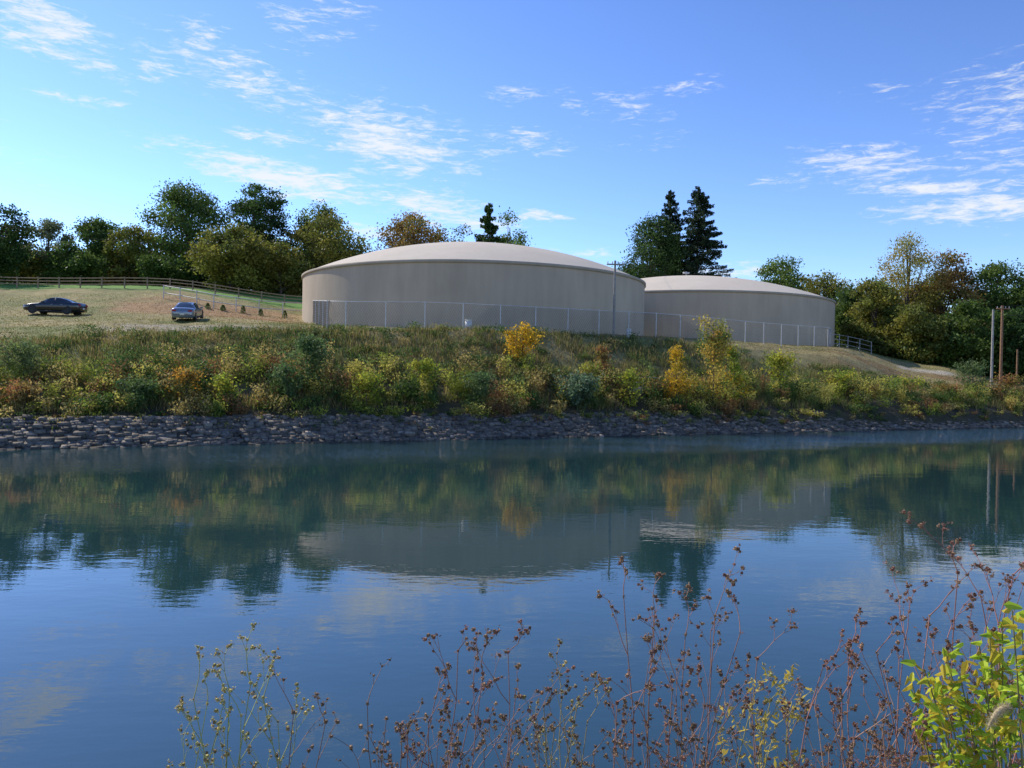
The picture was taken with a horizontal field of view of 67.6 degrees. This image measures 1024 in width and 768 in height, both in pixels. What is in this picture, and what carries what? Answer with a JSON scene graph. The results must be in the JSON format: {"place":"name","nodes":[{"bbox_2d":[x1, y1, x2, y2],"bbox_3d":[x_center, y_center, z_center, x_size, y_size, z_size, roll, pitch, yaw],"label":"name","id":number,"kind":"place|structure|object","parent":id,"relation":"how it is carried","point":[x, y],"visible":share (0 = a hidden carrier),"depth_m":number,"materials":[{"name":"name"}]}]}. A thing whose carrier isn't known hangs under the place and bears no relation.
{"place":"outdoors","nodes":[
{"label":"outdoors","id":0,"kind":"place"},
{"bbox_2d":[0,428,1023,767],"bbox_3d":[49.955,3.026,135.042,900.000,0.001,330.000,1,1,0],"label":"reservoir water","id":1,"kind":"structure","parent":0,"point":[132,578],"depth_m":14.44,"materials":[{"name":"teal liquid"}]},
{"bbox_2d":[0,282,1023,443],"bbox_3d":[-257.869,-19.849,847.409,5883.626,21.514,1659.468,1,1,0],"label":"ground","id":2,"kind":"structure","parent":0,"point":[121,291],"depth_m":63.84,"materials":[{"name":"plant"}]},
{"bbox_2d":[0,203,40,279],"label":"oak tree","id":3,"kind":"object","parent":2,"relation":"on","point":[10,257],"visible":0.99,"depth_m":100.50,"materials":[{"name":"green plant"}]},
{"bbox_2d":[0,376,44,407],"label":"sumac shrub","id":4,"kind":"object","parent":2,"relation":"on","point":[13,386],"visible":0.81,"depth_m":39.83,"materials":[{"name":"brown plant"}]},
{"bbox_2d":[0,336,45,381],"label":"green shrub","id":5,"kind":"object","parent":2,"relation":"on","point":[19,351],"visible":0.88,"depth_m":42.48,"materials":[{"name":"green plant"}]},
{"bbox_2d":[0,244,48,283],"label":"maple tree","id":6,"kind":"object","parent":2,"relation":"on","point":[26,272],"visible":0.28,"depth_m":108.03,"materials":[{"name":"green plant"}]},
{"bbox_2d":[21,218,78,283],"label":"birch tree","id":7,"kind":"object","parent":2,"relation":"on","point":[48,226],"visible":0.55,"depth_m":111.29,"materials":[{"name":"green plant"}]},
{"bbox_2d":[23,297,87,314],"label":"parked car","id":8,"kind":"object","parent":2,"relation":"on","point":[65,306],"visible":0.99,"depth_m":67.09,"materials":[{"name":"black paint"}]},
{"bbox_2d":[34,237,109,283],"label":"maple tree","id":9,"kind":"object","parent":2,"relation":"on","point":[81,263],"visible":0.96,"depth_m":108.44,"materials":[{"name":"green plant"}]},
{"bbox_2d":[67,214,123,283],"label":"maple tree","id":10,"kind":"object","parent":2,"relation":"on","point":[97,229],"visible":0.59,"depth_m":116.26,"materials":[{"name":"green plant"}]},
{"bbox_2d":[101,222,168,282],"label":"maple tree","id":11,"kind":"object","parent":2,"relation":"on","point":[125,254],"visible":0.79,"depth_m":112.10,"materials":[{"name":"green plant"}]},
{"bbox_2d":[112,371,165,400],"bbox_3d":[-20.419,0.378,42.096,2.624,2.191,2.316,1,1,0],"label":"green shrub","id":12,"kind":"object","parent":2,"relation":"on","point":[138,383],"visible":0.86,"depth_m":41.76,"materials":[{"name":"green plant"}]},
{"bbox_2d":[0,276,301,304],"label":"split rail fence","id":13,"kind":"object","parent":2,"relation":"on","point":[124,284],"visible":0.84,"depth_m":89.78,"materials":[{"name":"brown wood"}]},
{"bbox_2d":[131,249,198,285],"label":"maple tree","id":14,"kind":"object","parent":2,"relation":"on","point":[151,266],"visible":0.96,"depth_m":107.93,"materials":[{"name":"green plant"}]},
{"bbox_2d":[133,177,230,287],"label":"oak tree","id":15,"kind":"object","parent":2,"relation":"on","point":[199,210],"visible":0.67,"depth_m":115.09,"materials":[{"name":"green plant"}]},
{"bbox_2d":[166,363,207,404],"bbox_3d":[-18.261,0.066,42.926,2.283,2.484,1.770,1,1,-18],"label":"sumac shrub","id":16,"kind":"object","parent":2,"relation":"on","point":[188,376],"visible":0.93,"depth_m":42.75,"materials":[{"name":"orange plant"}]},
{"bbox_2d":[171,302,202,320],"bbox_3d":[-27.922,-6.306,65.838,2.200,1.535,4.880,1,8,-12],"label":"parked car","id":17,"kind":"object","parent":2,"relation":"on","point":[194,311],"visible":0.99,"depth_m":63.93,"materials":[{"name":"blue paint"}]},
{"bbox_2d":[209,369,246,404],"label":"green shrub","id":18,"kind":"object","parent":2,"relation":"on","point":[224,383],"visible":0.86,"depth_m":43.31,"materials":[{"name":"green plant"}]},
{"bbox_2d":[183,220,276,292],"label":"maple tree","id":19,"kind":"object","parent":2,"relation":"on","point":[237,267],"visible":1,"depth_m":104.04,"materials":[{"name":"green plant"}]},
{"bbox_2d":[163,285,301,316],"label":"guard rail fence","id":20,"kind":"object","parent":2,"relation":"on","point":[213,294],"visible":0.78,"depth_m":79.59,"materials":[{"name":"wood"}]},
{"bbox_2d":[220,182,299,288],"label":"tree","id":21,"kind":"object","parent":2,"relation":"on","point":[253,208],"visible":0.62,"depth_m":120.14,"materials":[{"name":"green plant"}]},
{"bbox_2d":[251,238,318,295],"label":"maple tree","id":22,"kind":"object","parent":2,"relation":"on","point":[278,278],"visible":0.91,"depth_m":108.50,"materials":[{"name":"green plant"}]},
{"bbox_2d":[267,359,306,403],"bbox_3d":[-13.231,0.024,44.904,2.401,2.961,2.863,1,1,0],"label":"willow shrub","id":23,"kind":"object","parent":2,"relation":"on","point":[283,370],"visible":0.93,"depth_m":44.79,"materials":[{"name":"green plant"}]},
{"bbox_2d":[271,331,341,393],"bbox_3d":[-12.607,-1.373,46.459,3.989,4.073,3.596,1,1,-24],"label":"willow shrub","id":24,"kind":"object","parent":2,"relation":"on","point":[309,344],"visible":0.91,"depth_m":46.11,"materials":[{"name":"green plant"}]},
{"bbox_2d":[289,199,348,265],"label":"maple tree","id":25,"kind":"object","parent":2,"relation":"on","point":[304,218],"visible":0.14,"depth_m":122.78,"materials":[{"name":"green plant"}]},
{"bbox_2d":[281,209,371,288],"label":"maple tree","id":26,"kind":"object","parent":2,"relation":"on","point":[324,245],"visible":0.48,"depth_m":113.42,"materials":[{"name":"green plant"}]},
{"bbox_2d":[350,368,390,405],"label":"green shrub","id":27,"kind":"object","parent":2,"relation":"on","point":[365,377],"visible":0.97,"depth_m":46.23,"materials":[{"name":"green plant"}]},
{"bbox_2d":[366,209,462,251],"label":"oak tree","id":28,"kind":"object","parent":2,"relation":"on","point":[410,232],"visible":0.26,"depth_m":119.16,"materials":[{"name":"green plant"}]},
{"bbox_2d":[406,355,446,394],"bbox_3d":[-5.573,-0.449,49.094,2.763,2.977,2.483,1,1,0],"label":"green shrub","id":29,"kind":"object","parent":2,"relation":"on","point":[424,366],"visible":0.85,"depth_m":48.81,"materials":[{"name":"green plant"}]},
{"bbox_2d":[446,223,474,241],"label":"maple tree","id":30,"kind":"object","parent":2,"relation":"on","point":[462,233],"visible":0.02,"depth_m":125.40,"materials":[{"name":"green plant"}]},
{"bbox_2d":[465,319,471,329],"bbox_3d":[-3.431,-4.601,59.944,0.650,0.890,0.500,1,1,0],"label":"utility cabinet","id":31,"kind":"object","parent":2,"relation":"on","point":[468,322],"visible":0.59,"depth_m":59.76,"materials":[{"name":"metal"}]},
{"bbox_2d":[301,242,645,335],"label":"water storage tank","id":32,"kind":"object","parent":2,"relation":"on","point":[477,273],"visible":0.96,"depth_m":67.40,"materials":[{"name":"concrete"}]},
{"bbox_2d":[453,369,496,405],"bbox_3d":[-2.334,0.319,49.459,2.789,2.910,2.948,1,1,0],"label":"green shrub","id":33,"kind":"object","parent":2,"relation":"on","point":[479,389],"visible":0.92,"depth_m":49.22,"materials":[{"name":"green plant"}]},
{"bbox_2d":[474,202,503,242],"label":"spruce tree","id":34,"kind":"object","parent":2,"relation":"on","point":[491,229],"visible":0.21,"depth_m":122.99,"materials":[{"name":"green plant"}]},
{"bbox_2d":[0,321,1023,430],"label":"bank shrubs","id":35,"kind":"object","parent":2,"relation":"on","point":[104,383],"visible":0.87,"depth_m":49.61,"materials":[{"name":"green plant"}]},
{"bbox_2d":[0,292,1023,413],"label":"meadow grass","id":36,"kind":"structure","parent":2,"relation":"on","point":[419,330],"depth_m":54.72,"materials":[{"name":"green plant"}]},
{"bbox_2d":[0,411,1023,449],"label":"stone embankment","id":37,"kind":"structure","parent":2,"relation":"on","point":[72,432],"depth_m":44.07,"materials":[{"name":"grey stone"}]},
{"bbox_2d":[493,205,535,245],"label":"maple tree","id":38,"kind":"object","parent":2,"relation":"on","point":[516,241],"visible":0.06,"depth_m":128.11,"materials":[{"name":"green plant"}]},
{"bbox_2d":[8,234,1023,380],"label":"distant woodland","id":39,"kind":"object","parent":2,"relation":"on","point":[876,343],"visible":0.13,"depth_m":107.39,"materials":[{"name":"green plant"}]},
{"bbox_2d":[501,320,544,362],"bbox_3d":[0.851,-2.846,55.951,3.238,3.556,3.010,1,1,17],"label":"yellow sapling","id":40,"kind":"object","parent":2,"relation":"on","point":[528,339],"visible":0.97,"depth_m":55.65,"materials":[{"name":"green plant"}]},
{"bbox_2d":[312,300,830,346],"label":"chain link fence","id":41,"kind":"object","parent":2,"relation":"on","point":[323,311],"visible":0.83,"depth_m":66.34,"materials":[{"name":"metal"}]},
{"bbox_2d":[548,366,603,408],"bbox_3d":[4.278,0.320,52.354,3.423,3.105,3.879,0,1,-43],"label":"shrub","id":42,"kind":"object","parent":2,"relation":"on","point":[578,383],"visible":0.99,"depth_m":51.94,"materials":[{"name":"green plant"}]},
{"bbox_2d":[591,342,612,373],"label":"sumac shrub","id":43,"kind":"object","parent":2,"relation":"on","point":[602,356],"visible":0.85,"depth_m":56.89,"materials":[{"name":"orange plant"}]},
{"bbox_2d":[607,260,623,335],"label":"utility pole","id":44,"kind":"object","parent":2,"relation":"on","point":[614,299],"visible":0.93,"depth_m":66.81,"materials":[{"name":"grey wood"}]},
{"bbox_2d":[607,367,645,407],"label":"green shrub","id":45,"kind":"object","parent":2,"relation":"on","point":[630,377],"visible":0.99,"depth_m":53.98,"materials":[{"name":"green plant"}]},
{"bbox_2d":[631,377,659,394],"bbox_3d":[9.700,0.251,56.506,2.600,1.504,0.300,1,1,0],"label":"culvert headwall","id":46,"kind":"object","parent":2,"relation":"on","point":[639,388],"visible":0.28,"depth_m":56.36,"materials":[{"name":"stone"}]},
{"bbox_2d":[612,211,691,277],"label":"maple tree","id":47,"kind":"object","parent":2,"relation":"on","point":[651,260],"visible":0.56,"depth_m":135.46,"materials":[{"name":"green plant"}]},
{"bbox_2d":[643,190,693,274],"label":"spruce tree","id":48,"kind":"object","parent":2,"relation":"on","point":[670,210],"visible":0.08,"depth_m":141.80,"materials":[{"name":"green plant"}]},
{"bbox_2d":[658,344,697,400],"bbox_3d":[11.933,-0.672,55.865,2.779,4.525,2.839,2,1,45],"label":"yellow sapling","id":49,"kind":"object","parent":2,"relation":"on","point":[676,365],"visible":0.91,"depth_m":55.73,"materials":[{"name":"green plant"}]},
{"bbox_2d":[667,186,736,277],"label":"spruce tree","id":50,"kind":"object","parent":2,"relation":"on","point":[702,242],"visible":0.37,"depth_m":138.14,"materials":[{"name":"green plant"}]},
{"bbox_2d":[684,314,751,406],"bbox_3d":[15.156,-1.601,57.004,4.295,7.643,4.533,2,1,42],"label":"birch sapling","id":51,"kind":"object","parent":2,"relation":"on","point":[715,342],"visible":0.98,"depth_m":56.81,"materials":[{"name":"green plant"}]},
{"bbox_2d":[640,272,835,345],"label":"water storage tank","id":52,"kind":"object","parent":2,"relation":"on","point":[734,299],"visible":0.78,"depth_m":92.93,"materials":[{"name":"concrete"}]},
{"bbox_2d":[722,344,754,402],"bbox_3d":[17.068,-0.662,58.109,2.320,4.827,2.181,0,1,-36],"label":"yellow sapling","id":53,"kind":"object","parent":2,"relation":"on","point":[735,367],"visible":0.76,"depth_m":57.80,"materials":[{"name":"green plant"}]},
{"bbox_2d":[759,348,801,390],"bbox_3d":[21.869,-0.952,62.150,3.419,3.957,3.083,1,1,14],"label":"green shrub","id":54,"kind":"object","parent":2,"relation":"on","point":[779,360],"visible":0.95,"depth_m":61.89,"materials":[{"name":"green plant"}]},
{"bbox_2d":[754,253,811,291],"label":"maple tree","id":55,"kind":"object","parent":2,"relation":"on","point":[787,271],"visible":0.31,"depth_m":147.99,"materials":[{"name":"green plant"}]},
{"bbox_2d":[797,269,852,345],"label":"maple tree","id":56,"kind":"object","parent":2,"relation":"on","point":[820,284],"visible":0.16,"depth_m":133.08,"materials":[{"name":"green plant"}]},
{"bbox_2d":[818,367,859,392],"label":"green shrub","id":57,"kind":"object","parent":2,"relation":"on","point":[845,376],"visible":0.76,"depth_m":64.34,"materials":[{"name":"green plant"}]},
{"bbox_2d":[830,334,871,354],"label":"metal gate fence","id":58,"kind":"object","parent":2,"relation":"on","point":[839,339],"visible":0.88,"depth_m":91.79,"materials":[{"name":"grey metal"}]},
{"bbox_2d":[835,288,877,347],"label":"maple tree","id":59,"kind":"object","parent":2,"relation":"on","point":[838,318],"visible":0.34,"depth_m":116.90,"materials":[{"name":"green plant"}]},
{"bbox_2d":[835,276,906,350],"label":"maple tree","id":60,"kind":"object","parent":2,"relation":"on","point":[869,307],"visible":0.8,"depth_m":106.92,"materials":[{"name":"green plant"}]},
{"bbox_2d":[878,372,929,390],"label":"green shrub","id":61,"kind":"object","parent":2,"relation":"on","point":[902,378],"visible":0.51,"depth_m":68.65,"materials":[{"name":"green plant"}]},
{"bbox_2d":[865,228,953,332],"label":"locust tree","id":62,"kind":"object","parent":2,"relation":"on","point":[904,279],"visible":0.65,"depth_m":110.12,"materials":[{"name":"green plant"}]},
{"bbox_2d":[877,301,953,364],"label":"maple tree","id":63,"kind":"object","parent":2,"relation":"on","point":[917,319],"visible":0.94,"depth_m":100.13,"materials":[{"name":"green plant"}]},
{"bbox_2d":[927,380,969,395],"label":"sumac shrub","id":64,"kind":"object","parent":2,"relation":"on","point":[942,385],"visible":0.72,"depth_m":69.51,"materials":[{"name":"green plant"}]},
{"bbox_2d":[902,248,995,336],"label":"maple tree","id":65,"kind":"object","parent":2,"relation":"on","point":[956,275],"visible":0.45,"depth_m":110.35,"materials":[{"name":"brown plant"}]},
{"bbox_2d":[923,297,1005,369],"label":"maple tree","id":66,"kind":"object","parent":2,"relation":"on","point":[967,319],"visible":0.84,"depth_m":98.36,"materials":[{"name":"green plant"}]},
{"bbox_2d":[950,357,994,391],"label":"green shrub","id":67,"kind":"object","parent":2,"relation":"on","point":[979,371],"visible":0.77,"depth_m":73.88,"materials":[{"name":"green plant"}]},
{"bbox_2d":[948,258,1023,330],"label":"oak tree","id":68,"kind":"object","parent":2,"relation":"on","point":[988,274],"visible":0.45,"depth_m":108.28,"materials":[{"name":"green plant"}]},
{"bbox_2d":[990,309,993,384],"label":"utility pole","id":69,"kind":"object","parent":2,"relation":"on","point":[992,349],"visible":0.8,"depth_m":85.84,"materials":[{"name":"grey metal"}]},
{"bbox_2d":[3,225,1023,315],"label":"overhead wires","id":70,"kind":"object","parent":69,"relation":"attached to","point":[199,243],"visible":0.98,"depth_m":92.31,"materials":[{"name":"black metal"}]},
{"bbox_2d":[978,372,1023,398],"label":"sumac shrub","id":71,"kind":"object","parent":2,"relation":"on","point":[1010,381],"visible":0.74,"depth_m":73.65,"materials":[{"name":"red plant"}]},
{"bbox_2d":[996,306,1009,387],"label":"utility pole","id":72,"kind":"object","parent":2,"relation":"on","point":[1002,308],"visible":0.94,"depth_m":83.83,"materials":[{"name":"brown wood"}]},
{"bbox_2d":[986,306,1023,383],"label":"maple tree","id":73,"kind":"object","parent":2,"relation":"on","point":[1010,328],"visible":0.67,"depth_m":96.74,"materials":[{"name":"green plant"}]},
{"bbox_2d":[996,275,1023,326],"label":"oak tree","id":74,"kind":"object","parent":2,"relation":"on","point":[1020,280],"visible":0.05,"depth_m":108.24,"materials":[{"name":"green plant"}]},
{"bbox_2d":[1015,349,1017,389],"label":"utility pole","id":75,"kind":"object","parent":2,"relation":"on","point":[1016,366],"visible":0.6,"depth_m":81.91,"materials":[{"name":"brown wood"}]},
{"bbox_2d":[0,0,1023,348],"label":"sky","id":76,"kind":"structure","parent":0,"point":[823,133],"materials":[{"name":"blue"}]},
{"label":"near bank ground","id":77,"kind":"structure","parent":0,"visible":0},
{"bbox_2d":[166,620,314,767],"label":"goldenrod weed","id":78,"kind":"object","parent":77,"relation":"on","point":[219,723],"visible":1,"depth_m":3.02,"materials":[{"name":"green plant"}]},
{"bbox_2d":[268,658,394,767],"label":"dried aster weed","id":79,"kind":"object","parent":77,"relation":"on","point":[325,721],"visible":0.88,"depth_m":3.04,"materials":[{"name":"brown plant"}]},
{"bbox_2d":[383,618,574,767],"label":"dried aster weed","id":80,"kind":"object","parent":77,"relation":"on","point":[479,722],"visible":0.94,"depth_m":2.93,"materials":[{"name":"brown plant"}]},
{"bbox_2d":[512,639,611,767],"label":"goldenrod weed","id":81,"kind":"object","parent":77,"relation":"on","point":[572,721],"visible":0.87,"depth_m":3.02,"materials":[{"name":"brown plant"}]},
{"bbox_2d":[362,697,811,767],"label":"brush thicket","id":82,"kind":"object","parent":77,"relation":"on","point":[456,744],"visible":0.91,"depth_m":2.88,"materials":[{"name":"brown plant"}]},
{"bbox_2d":[598,633,758,767],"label":"dried aster weed","id":83,"kind":"object","parent":77,"relation":"on","point":[648,638],"visible":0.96,"depth_m":2.82,"materials":[{"name":"brown plant"}]},
{"bbox_2d":[580,543,827,767],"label":"dried aster weed","id":84,"kind":"object","parent":77,"relation":"on","point":[688,587],"visible":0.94,"depth_m":2.85,"materials":[{"name":"brown plant"}]},
{"bbox_2d":[714,662,813,767],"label":"goldenrod weed","id":85,"kind":"object","parent":77,"relation":"on","point":[764,718],"visible":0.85,"depth_m":2.94,"materials":[{"name":"green plant"}]},
{"bbox_2d":[762,560,980,767],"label":"dried aster weed","id":86,"kind":"object","parent":77,"relation":"on","point":[851,665],"visible":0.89,"depth_m":2.72,"materials":[{"name":"brown plant"}]},
{"bbox_2d":[783,639,1023,767],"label":"brush thicket","id":87,"kind":"object","parent":77,"relation":"on","point":[829,747],"visible":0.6,"depth_m":2.60,"materials":[{"name":"brown plant"}]},
{"bbox_2d":[882,510,1023,767],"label":"dried aster weed","id":88,"kind":"object","parent":77,"relation":"on","point":[957,572],"visible":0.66,"depth_m":2.68,"materials":[{"name":"brown plant"}]},
{"bbox_2d":[900,601,1023,767],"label":"leafy yellow green shrub","id":89,"kind":"object","parent":77,"relation":"on","point":[1005,727],"visible":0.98,"depth_m":2.41,"materials":[{"name":"green plant"}]},
{"bbox_2d":[983,701,1023,748],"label":"foxtail grass","id":90,"kind":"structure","parent":77,"relation":"on","point":[999,711],"depth_m":2.11,"materials":[{"name":"beige plant"}]}
]}

